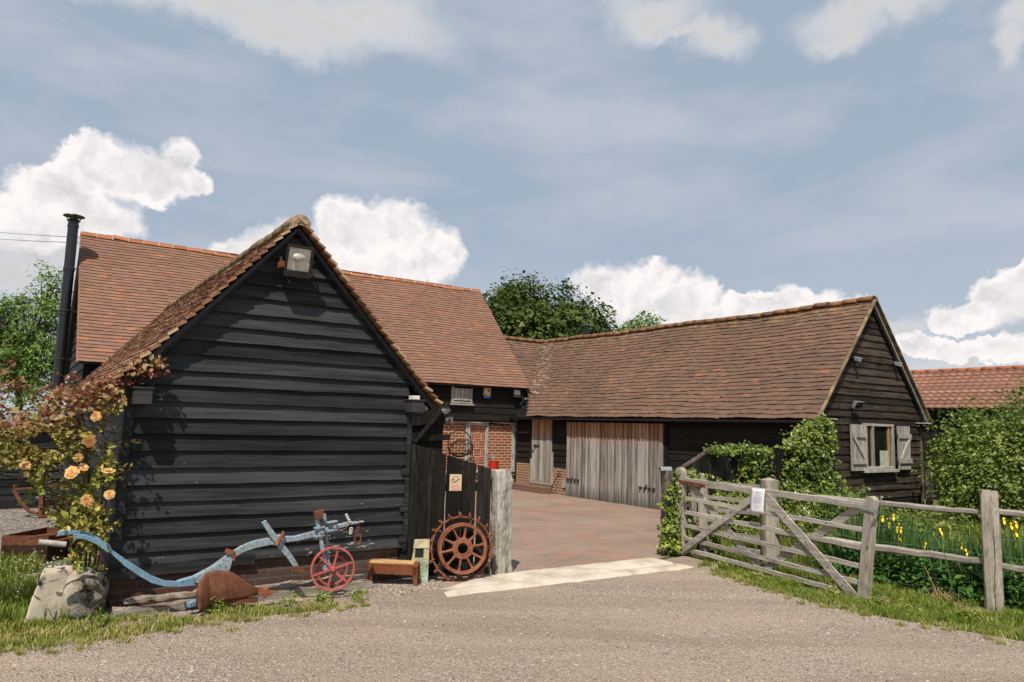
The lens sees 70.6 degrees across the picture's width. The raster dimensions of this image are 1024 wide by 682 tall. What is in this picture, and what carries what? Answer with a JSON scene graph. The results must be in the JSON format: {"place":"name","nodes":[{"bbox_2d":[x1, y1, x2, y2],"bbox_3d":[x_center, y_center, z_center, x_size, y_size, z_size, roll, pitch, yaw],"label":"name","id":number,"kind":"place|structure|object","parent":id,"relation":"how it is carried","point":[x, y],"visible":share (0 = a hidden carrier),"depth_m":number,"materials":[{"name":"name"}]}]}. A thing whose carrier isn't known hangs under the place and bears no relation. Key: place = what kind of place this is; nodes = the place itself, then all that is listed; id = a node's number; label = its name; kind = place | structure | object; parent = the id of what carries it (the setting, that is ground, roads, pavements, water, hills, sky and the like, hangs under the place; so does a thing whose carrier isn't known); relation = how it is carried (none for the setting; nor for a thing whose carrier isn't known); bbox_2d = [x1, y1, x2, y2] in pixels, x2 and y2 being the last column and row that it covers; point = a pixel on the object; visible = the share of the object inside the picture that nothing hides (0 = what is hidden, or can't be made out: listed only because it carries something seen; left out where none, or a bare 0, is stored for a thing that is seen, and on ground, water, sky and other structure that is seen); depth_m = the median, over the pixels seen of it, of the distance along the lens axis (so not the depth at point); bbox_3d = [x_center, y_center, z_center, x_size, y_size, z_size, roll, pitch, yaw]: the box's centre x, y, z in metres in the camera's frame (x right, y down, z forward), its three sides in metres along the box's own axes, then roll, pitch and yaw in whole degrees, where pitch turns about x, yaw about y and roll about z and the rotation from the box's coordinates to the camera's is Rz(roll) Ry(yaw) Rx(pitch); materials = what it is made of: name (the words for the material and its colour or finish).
{"place":"outdoors","nodes":[
{"label":"outdoors","id":0,"kind":"place"},
{"bbox_2d":[0,508,68,579],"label":"yard gravel","id":1,"kind":"structure","parent":0,"point":[19,525],"depth_m":10.82,"materials":[{"name":"grey gravel"}]},
{"bbox_2d":[0,411,67,508],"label":"black shed","id":2,"kind":"structure","parent":1,"relation":"on","point":[44,440],"depth_m":12.52,"materials":[{"name":"paint"}]},
{"bbox_2d":[2,410,16,428],"bbox_3d":[-8.527,1.342,12.302,0.296,0.356,0.094,1,-7,0],"label":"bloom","id":3,"kind":"object","parent":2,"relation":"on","point":[9,417],"visible":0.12,"depth_m":12.27,"materials":[{"name":"white plant"}]},
{"bbox_2d":[0,374,67,411],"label":"hedge","id":4,"kind":"object","parent":1,"relation":"on","point":[13,401],"visible":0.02,"depth_m":21.35,"materials":[{"name":"green plant"}]},
{"bbox_2d":[12,469,67,518],"bbox_3d":[-7.246,2.396,11.716,1.363,0.868,0.663,3,-7,-15],"label":"rusty harrow frame","id":5,"kind":"object","parent":1,"relation":"on","point":[39,512],"visible":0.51,"depth_m":11.35,"materials":[{"name":"brown metal"}]},
{"bbox_2d":[0,527,81,562],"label":"rusty planter","id":6,"kind":"object","parent":1,"relation":"on","point":[18,543],"visible":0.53,"depth_m":7.96,"materials":[{"name":"brown metal"}]},
{"bbox_2d":[0,555,1023,681],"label":"driveway","id":7,"kind":"structure","parent":0,"point":[534,603],"depth_m":5.50,"materials":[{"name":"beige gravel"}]},
{"bbox_2d":[29,509,363,610],"bbox_3d":[-2.534,1.881,6.210,2.718,0.775,0.413,6,-8,-37],"label":"plough","id":8,"kind":"object","parent":7,"relation":"on","point":[218,579],"visible":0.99,"depth_m":6.28,"materials":[{"name":"blue paint"}]},
{"bbox_2d":[94,578,446,620],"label":"gravel","id":9,"kind":"structure","parent":7,"relation":"on","point":[382,588],"depth_m":7.06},
{"bbox_2d":[111,579,372,616],"bbox_3d":[-2.352,2.334,6.597,2.281,0.095,0.154,6,-8,-35],"label":"old sleeper","id":10,"kind":"object","parent":9,"relation":"on","point":[177,605],"visible":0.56,"depth_m":6.58,"materials":[{"name":"grey wood"}]},
{"bbox_2d":[123,589,196,603],"bbox_3d":[-2.970,2.201,6.250,0.692,0.056,0.112,6,-8,-37],"label":"split board","id":11,"kind":"object","parent":10,"relation":"on","point":[146,598],"visible":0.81,"depth_m":6.18,"materials":[{"name":"grey wood"}]},
{"bbox_2d":[255,574,366,588],"bbox_3d":[-1.928,2.326,7.010,1.101,0.080,0.089,6,-8,-34],"label":"split board","id":12,"kind":"object","parent":10,"relation":"on","point":[302,582],"visible":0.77,"depth_m":6.95,"materials":[{"name":"grey wood"}]},
{"bbox_2d":[367,559,419,585],"bbox_3d":[-1.218,2.369,7.421,0.523,0.234,0.195,1,-7,0],"label":"bench","id":13,"kind":"object","parent":7,"relation":"on","point":[394,567],"visible":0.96,"depth_m":7.34,"materials":[{"name":"brown wood"}]},
{"bbox_2d":[411,539,429,581],"bbox_3d":[-0.963,2.299,7.587,0.186,0.425,0.125,2,-7,-7],"label":"flaked green box","id":14,"kind":"object","parent":7,"relation":"on","point":[421,547],"visible":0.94,"depth_m":7.54,"materials":[{"name":"paint"}]},
{"bbox_2d":[429,512,495,581],"bbox_3d":[-0.534,2.197,7.670,0.757,0.753,0.206,3,-7,-15],"label":"lugged wheel","id":15,"kind":"object","parent":7,"relation":"on","point":[456,544],"visible":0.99,"depth_m":7.62,"materials":[{"name":"brown metal"}]},
{"bbox_2d":[0,567,1016,655],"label":"edge tufts","id":16,"kind":"object","parent":7,"relation":"on","point":[80,643],"visible":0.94,"depth_m":5.94,"materials":[{"name":"green plant"}]},
{"bbox_2d":[1,569,1023,668],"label":"verge edge stones","id":17,"kind":"object","parent":7,"relation":"on","point":[342,606],"visible":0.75,"depth_m":6.11,"materials":[{"name":"beige stone"}]},
{"bbox_2d":[441,557,672,589],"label":"threshold slab","id":18,"kind":"structure","parent":7,"relation":"on","point":[563,571],"depth_m":8.15,"materials":[{"name":"concrete"}]},
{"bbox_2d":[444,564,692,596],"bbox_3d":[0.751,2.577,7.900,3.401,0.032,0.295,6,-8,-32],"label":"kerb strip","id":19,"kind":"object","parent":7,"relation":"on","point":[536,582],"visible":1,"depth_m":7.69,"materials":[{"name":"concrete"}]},
{"bbox_2d":[0,487,1023,652],"bbox_3d":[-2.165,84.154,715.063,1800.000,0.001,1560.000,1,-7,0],"label":"ground","id":20,"kind":"structure","parent":0,"point":[664,558],"depth_m":7.23,"materials":[{"name":"green plant"}]},
{"bbox_2d":[0,254,74,409],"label":"willow tree","id":21,"kind":"object","parent":20,"relation":"on","point":[30,348],"visible":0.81,"depth_m":24.82,"materials":[{"name":"green plant"}]},
{"bbox_2d":[0,550,93,623],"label":"weedy grass","id":22,"kind":"structure","parent":20,"relation":"on","point":[26,588],"depth_m":6.45,"materials":[{"name":"green plant"}]},
{"bbox_2d":[2,551,92,596],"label":"chickweed flowers","id":23,"kind":"object","parent":22,"relation":"on","point":[32,570],"visible":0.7,"depth_m":6.75,"materials":[{"name":"white plant"}]},
{"bbox_2d":[25,563,109,625],"bbox_3d":[-3.640,2.079,5.930,0.604,0.464,0.346,6,-8,-32],"label":"saddle stone","id":24,"kind":"object","parent":20,"relation":"on","point":[66,585],"visible":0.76,"depth_m":5.85,"materials":[{"name":"grey stone"}]},
{"bbox_2d":[0,348,169,573],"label":"climbing rose","id":25,"kind":"object","parent":20,"relation":"on","point":[26,460],"visible":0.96,"depth_m":5.95,"materials":[{"name":"plant"}]},
{"bbox_2d":[0,597,340,651],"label":"verge grass","id":26,"kind":"structure","parent":20,"relation":"on","point":[33,634],"depth_m":5.60,"materials":[{"name":"green plant"}]},
{"bbox_2d":[64,214,442,609],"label":"weatherboarded shed","id":27,"kind":"structure","parent":20,"relation":"on","point":[277,400],"depth_m":7.02,"materials":[{"name":"black paint"}]},
{"bbox_2d":[277,244,314,278],"bbox_3d":[-2.132,-0.767,7.123,0.322,0.310,0.264,6,-8,-34],"label":"floodlight","id":28,"kind":"object","parent":27,"relation":"attached to","point":[298,262],"visible":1,"depth_m":7.05,"materials":[{"name":"black paint"}]},
{"bbox_2d":[411,401,452,452],"bbox_3d":[-1.218,1.632,8.874,1.095,1.830,0.151,6,-8,-34],"label":"barn door leaf","id":29,"kind":"object","parent":27,"relation":"attached to","point":[427,428],"visible":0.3,"depth_m":9.10,"materials":[{"name":"black wood"}]},
{"bbox_2d":[440,406,449,413],"bbox_3d":[-0.832,0.866,9.085,0.137,0.095,0.050,8,-9,-43],"label":"dish lamp","id":30,"kind":"object","parent":29,"relation":"attached to","point":[445,411],"visible":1,"depth_m":9.08,"materials":[{"name":"metal"}]},
{"bbox_2d":[62,231,530,488],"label":"long barn","id":31,"kind":"structure","parent":20,"relation":"on","point":[451,343],"depth_m":18.20,"materials":[{"name":"tile"}]},
{"bbox_2d":[0,232,79,237],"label":"overhead wire","id":32,"kind":"object","parent":31,"relation":"on","point":[37,235],"visible":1,"depth_m":19.96,"materials":[{"name":"metal"}]},
{"bbox_2d":[3,239,79,242],"bbox_3d":[-16.949,-3.435,24.264,0.021,4.118,22.434,8,-9,-42],"label":"overhead wire","id":33,"kind":"object","parent":31,"relation":"attached to","point":[37,241],"visible":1,"depth_m":19.81,"materials":[{"name":"metal"}]},
{"bbox_2d":[50,213,84,408],"bbox_3d":[-9.239,0.217,14.883,0.491,5.810,0.410,1,-7,0],"label":"flue pipe","id":34,"kind":"object","parent":31,"relation":"attached to","point":[64,314],"visible":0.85,"depth_m":14.95,"materials":[{"name":"black metal"}]},
{"bbox_2d":[447,430,472,457],"bbox_3d":[-1.224,2.555,17.954,0.714,0.686,0.323,6,-8,-34],"label":"hay rack","id":35,"kind":"object","parent":31,"relation":"attached to","point":[461,455],"visible":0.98,"depth_m":17.93,"materials":[{"name":"metal"}]},
{"bbox_2d":[483,388,490,398],"bbox_3d":[-0.646,1.338,18.580,0.185,0.270,0.096,6,-8,-34],"label":"alarm box","id":36,"kind":"object","parent":31,"relation":"attached to","point":[486,392],"visible":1,"depth_m":18.54,"materials":[{"name":"yellow plastic"}]},
{"bbox_2d":[511,390,520,397],"bbox_3d":[0.104,1.389,19.071,0.220,0.200,0.149,6,-8,-34],"label":"security lamp","id":37,"kind":"object","parent":31,"relation":"attached to","point":[515,393],"visible":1,"depth_m":19.02,"materials":[{"name":"metal"}]},
{"bbox_2d":[490,469,512,573],"bbox_3d":[-0.122,2.038,8.088,0.240,1.200,0.222,4,-7,-23],"label":"gatepost","id":38,"kind":"object","parent":20,"relation":"on","point":[501,510],"visible":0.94,"depth_m":8.01,"materials":[{"name":"grey wood"}]},
{"bbox_2d":[84,556,992,625],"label":"weeds","id":39,"kind":"object","parent":20,"relation":"on","point":[321,597],"visible":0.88,"depth_m":6.58,"materials":[{"name":"green plant"}]},
{"bbox_2d":[482,269,625,339],"bbox_3d":[1.002,1.195,40.174,9.650,10.408,8.779,5,-8,-30],"label":"oak tree","id":40,"kind":"object","parent":20,"relation":"on","point":[517,312],"visible":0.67,"depth_m":38.57,"materials":[{"name":"green plant"}]},
{"bbox_2d":[616,310,667,331],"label":"round tree","id":41,"kind":"object","parent":20,"relation":"on","point":[641,320],"visible":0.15,"depth_m":60.16,"materials":[{"name":"green plant"}]},
{"bbox_2d":[659,467,672,554],"bbox_3d":[2.041,2.272,9.595,0.275,1.192,0.148,5,-8,-31],"label":"metal capped post","id":42,"kind":"object","parent":20,"relation":"on","point":[666,475],"visible":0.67,"depth_m":9.58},
{"bbox_2d":[653,468,713,555],"bbox_3d":[2.239,2.260,9.612,0.833,1.141,0.401,4,-7,-21],"label":"ivy","id":43,"kind":"object","parent":42,"relation":"attached to","point":[670,535],"visible":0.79,"depth_m":9.48,"materials":[{"name":"green plant"}]},
{"bbox_2d":[674,467,882,600],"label":"five bar gate","id":44,"kind":"structure","parent":42,"relation":"attached to","point":[870,505],"depth_m":8.02,"materials":[{"name":"grey wood"}]},
{"bbox_2d":[750,488,764,513],"bbox_3d":[2.839,1.852,8.370,0.027,0.285,0.207,5,-7,-28],"label":"paper notice","id":45,"kind":"object","parent":44,"relation":"attached to","point":[757,502],"visible":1,"depth_m":8.36,"materials":[{"name":"white paper"}]},
{"bbox_2d":[687,471,696,553],"bbox_3d":[2.417,2.328,9.774,0.146,1.140,0.130,3,-7,-16],"label":"hanging post","id":46,"kind":"object","parent":20,"relation":"on","point":[693,505],"visible":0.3,"depth_m":9.73,"materials":[{"name":"grey wood"}]},
{"bbox_2d":[698,473,760,553],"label":"gate","id":47,"kind":"structure","parent":46,"relation":"attached to","point":[703,522],"depth_m":9.55,"materials":[{"name":"grey wood"}]},
{"bbox_2d":[504,295,932,517],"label":"barn","id":48,"kind":"structure","parent":20,"relation":"on","point":[620,417],"depth_m":14.64,"materials":[{"name":"wood"}]},
{"bbox_2d":[530,420,552,484],"bbox_3d":[0.738,2.769,18.154,0.066,1.601,0.905,6,-8,-35],"label":"plank door","id":49,"kind":"structure","parent":48,"relation":"in","point":[541,462],"depth_m":18.12,"materials":[{"name":"grey wood"}]},
{"bbox_2d":[580,324,591,334],"bbox_3d":[2.120,0.197,20.859,0.339,1.400,0.339,1,-7,0],"label":"roof flue","id":50,"kind":"object","parent":48,"relation":"on","point":[585,331],"visible":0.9,"depth_m":20.83,"materials":[{"name":"black metal"}]},
{"bbox_2d":[566,422,610,501],"bbox_3d":[1.747,2.756,16.625,0.080,1.763,1.522,6,-8,-35],"label":"sliding door","id":51,"kind":"structure","parent":48,"relation":"in","point":[588,443],"depth_m":16.60,"materials":[{"name":"grey wood"}]},
{"bbox_2d":[610,423,662,509],"bbox_3d":[2.622,2.636,15.388,0.080,1.763,1.523,6,-8,-35],"label":"sliding door","id":52,"kind":"structure","parent":48,"relation":"in","point":[636,449],"depth_m":15.35,"materials":[{"name":"grey wood"}]},
{"bbox_2d":[850,401,863,409],"bbox_3d":[5.999,1.130,12.641,0.237,0.167,0.209,6,-8,-35],"label":"gable floodlight","id":53,"kind":"object","parent":48,"relation":"attached to","point":[857,404],"visible":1,"depth_m":12.57,"materials":[{"name":"metal"}]},
{"bbox_2d":[853,357,861,364],"bbox_3d":[6.093,0.353,12.800,0.072,0.150,0.184,6,-8,-35],"label":"security camera","id":54,"kind":"object","parent":48,"relation":"attached to","point":[856,359],"visible":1,"depth_m":12.77,"materials":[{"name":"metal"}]},
{"bbox_2d":[861,423,899,472],"bbox_3d":[6.665,1.935,13.073,1.180,0.865,0.110,6,-8,-35],"label":"window","id":55,"kind":"structure","parent":48,"relation":"in","point":[879,442],"depth_m":13.10,"materials":[{"name":"grey wood"}]},
{"bbox_2d":[893,362,902,368],"bbox_3d":[7.229,0.463,13.593,0.072,0.150,0.184,6,-8,-35],"label":"security camera","id":56,"kind":"object","parent":48,"relation":"attached to","point":[897,364],"visible":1,"depth_m":13.55,"materials":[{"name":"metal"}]},
{"bbox_2d":[916,423,930,426],"bbox_3d":[7.950,1.623,13.963,0.260,0.085,0.170,6,-8,-35],"label":"eaves lamp","id":57,"kind":"object","parent":48,"relation":"attached to","point":[922,424],"visible":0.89,"depth_m":13.92,"materials":[{"name":"metal"}]},
{"bbox_2d":[673,445,835,552],"bbox_3d":[3.652,2.256,10.674,3.865,1.414,0.038,6,-8,-34],"label":"ivy clad fence","id":58,"kind":"object","parent":20,"relation":"on","point":[721,466],"visible":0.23,"depth_m":10.30,"materials":[{"name":"black wood"}]},
{"bbox_2d":[702,440,801,530],"bbox_3d":[3.465,2.184,10.453,1.875,1.500,0.603,5,-8,-29],"label":"ivy","id":59,"kind":"object","parent":58,"relation":"attached to","point":[748,460],"visible":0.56,"depth_m":10.37,"materials":[{"name":"green plant"}]},
{"bbox_2d":[775,412,847,515],"bbox_3d":[4.646,2.080,11.270,1.412,1.953,0.607,5,-8,-31],"label":"ivy","id":60,"kind":"object","parent":58,"relation":"attached to","point":[812,452],"visible":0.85,"depth_m":11.22,"materials":[{"name":"green plant"}]},
{"bbox_2d":[760,478,779,562],"bbox_3d":[3.213,2.271,9.009,0.202,1.120,0.175,1,-7,0],"label":"pointed post","id":61,"kind":"object","parent":20,"relation":"on","point":[768,520],"visible":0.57,"depth_m":8.94,"materials":[{"name":"grey wood"}]},
{"bbox_2d":[687,485,879,550],"bbox_3d":[4.094,2.613,10.903,4.503,0.872,0.756,6,-8,-31],"label":"ivy","id":62,"kind":"object","parent":20,"relation":"on","point":[744,529],"visible":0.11,"depth_m":10.69,"materials":[{"name":"green plant"}]},
{"bbox_2d":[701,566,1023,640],"bbox_3d":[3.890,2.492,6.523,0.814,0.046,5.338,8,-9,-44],"label":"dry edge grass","id":63,"kind":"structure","parent":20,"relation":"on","point":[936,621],"depth_m":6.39,"materials":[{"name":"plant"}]},
{"bbox_2d":[803,504,936,576],"bbox_3d":[4.286,2.341,8.408,1.494,0.798,0.994,1,-7,0],"label":"iris","id":64,"kind":"object","parent":20,"relation":"on","point":[857,534],"visible":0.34,"depth_m":8.36,"materials":[{"name":"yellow plant"}]},
{"bbox_2d":[779,480,974,545],"bbox_3d":[5.249,2.620,10.228,3.502,1.292,1.368,6,-8,-33],"label":"bramble bush","id":65,"kind":"object","parent":20,"relation":"on","point":[922,515],"visible":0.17,"depth_m":9.83,"materials":[{"name":"green plant"}]},
{"bbox_2d":[775,493,1023,602],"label":"cleft rail fence","id":66,"kind":"object","parent":20,"relation":"on","point":[934,554],"visible":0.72,"depth_m":7.52,"materials":[{"name":"grey wood"}]},
{"bbox_2d":[833,519,966,585],"bbox_3d":[4.441,2.368,8.229,1.533,0.711,0.808,1,-7,0],"label":"iris","id":67,"kind":"object","parent":20,"relation":"on","point":[904,537],"visible":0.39,"depth_m":8.16,"materials":[{"name":"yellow plant"}]},
{"bbox_2d":[811,533,1023,608],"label":"nettle undergrowth","id":68,"kind":"object","parent":20,"relation":"on","point":[916,571],"visible":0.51,"depth_m":7.57,"materials":[{"name":"green plant"}]},
{"bbox_2d":[925,472,933,512],"bbox_3d":[7.987,2.986,13.842,0.110,0.950,0.111,6,-8,-33],"label":"short post","id":69,"kind":"object","parent":20,"relation":"on","point":[929,501],"visible":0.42,"depth_m":13.83,"materials":[{"name":"brown wood"}]},
{"bbox_2d":[918,567,958,600],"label":"dry straw tuft","id":70,"kind":"object","parent":20,"relation":"on","point":[936,594],"visible":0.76,"depth_m":7.28,"materials":[{"name":"beige plant"}]},
{"bbox_2d":[890,528,1005,591],"bbox_3d":[4.770,2.368,7.879,1.070,0.647,0.946,-4,-8,37],"label":"iris","id":71,"kind":"object","parent":20,"relation":"on","point":[956,549],"visible":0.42,"depth_m":7.80,"materials":[{"name":"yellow plant"}]},
{"bbox_2d":[910,365,1023,501],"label":"pantiled outbuilding","id":72,"kind":"structure","parent":20,"relation":"on","point":[938,389],"depth_m":18.76,"materials":[{"name":"orange tile"}]},
{"bbox_2d":[911,376,1023,531],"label":"hazel hedge","id":73,"kind":"object","parent":20,"relation":"on","point":[974,469],"visible":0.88,"depth_m":11.93,"materials":[{"name":"green plant"}]},
{"bbox_2d":[932,517,1023,602],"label":"iris","id":74,"kind":"object","parent":20,"relation":"on","point":[1008,552],"visible":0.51,"depth_m":7.30,"materials":[{"name":"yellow plant"}]},
{"bbox_2d":[979,490,1003,610],"bbox_3d":[4.682,2.053,7.058,0.168,1.180,0.166,-3,-8,31],"label":"corner fence post","id":75,"kind":"object","parent":20,"relation":"on","point":[991,544],"visible":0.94,"depth_m":7.00,"materials":[{"name":"grey wood"}]},
{"bbox_2d":[0,0,1023,409],"label":"sky","id":76,"kind":"structure","parent":0,"point":[679,160],"materials":[{"name":"blue"}]},
{"bbox_2d":[401,489,673,578],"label":"courtyard paving","id":77,"kind":"structure","parent":0,"point":[553,530],"depth_m":11.34,"materials":[{"name":"brown brick"}]},
{"bbox_2d":[396,443,490,576],"bbox_3d":[-0.735,1.809,7.876,1.032,1.435,0.094,4,-7,-18],"label":"boarded panel","id":78,"kind":"object","parent":77,"relation":"on","point":[429,480],"visible":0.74,"depth_m":7.86,"materials":[{"name":"black wood"}]},
{"bbox_2d":[449,474,461,490],"bbox_3d":[-0.617,1.548,7.913,0.133,0.178,0.010,4,-7,-18],"label":"no smoking sign","id":79,"kind":"object","parent":78,"relation":"attached to","point":[455,483],"visible":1,"depth_m":7.91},
{"bbox_2d":[512,482,552,493],"bbox_3d":[0.461,3.673,18.150,0.325,0.210,1.448,6,-8,-35],"label":"wooden trough","id":80,"kind":"object","parent":77,"relation":"on","point":[536,488],"visible":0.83,"depth_m":17.90,"materials":[{"name":"brown wood"}]},
{"bbox_2d":[696,510,1023,599],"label":"meadow grass","id":81,"kind":"structure","parent":0,"point":[801,559],"depth_m":9.46,"materials":[{"name":"green plant"}]},
{"bbox_2d":[697,554,1023,640],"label":"gateside grass","id":82,"kind":"structure","parent":0,"point":[927,601],"depth_m":7.09,"materials":[{"name":"green plant"}]},
{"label":"ledge board","id":83,"kind":"object","parent":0,"visible":0},
{"bbox_2d":[489,454,498,468],"bbox_3d":[-0.466,3.095,18.603,0.290,0.438,0.290,1,-7,0],"label":"bucket","id":84,"kind":"object","parent":83,"relation":"on","point":[493,463],"visible":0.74,"depth_m":18.50,"materials":[{"name":"red paint"}]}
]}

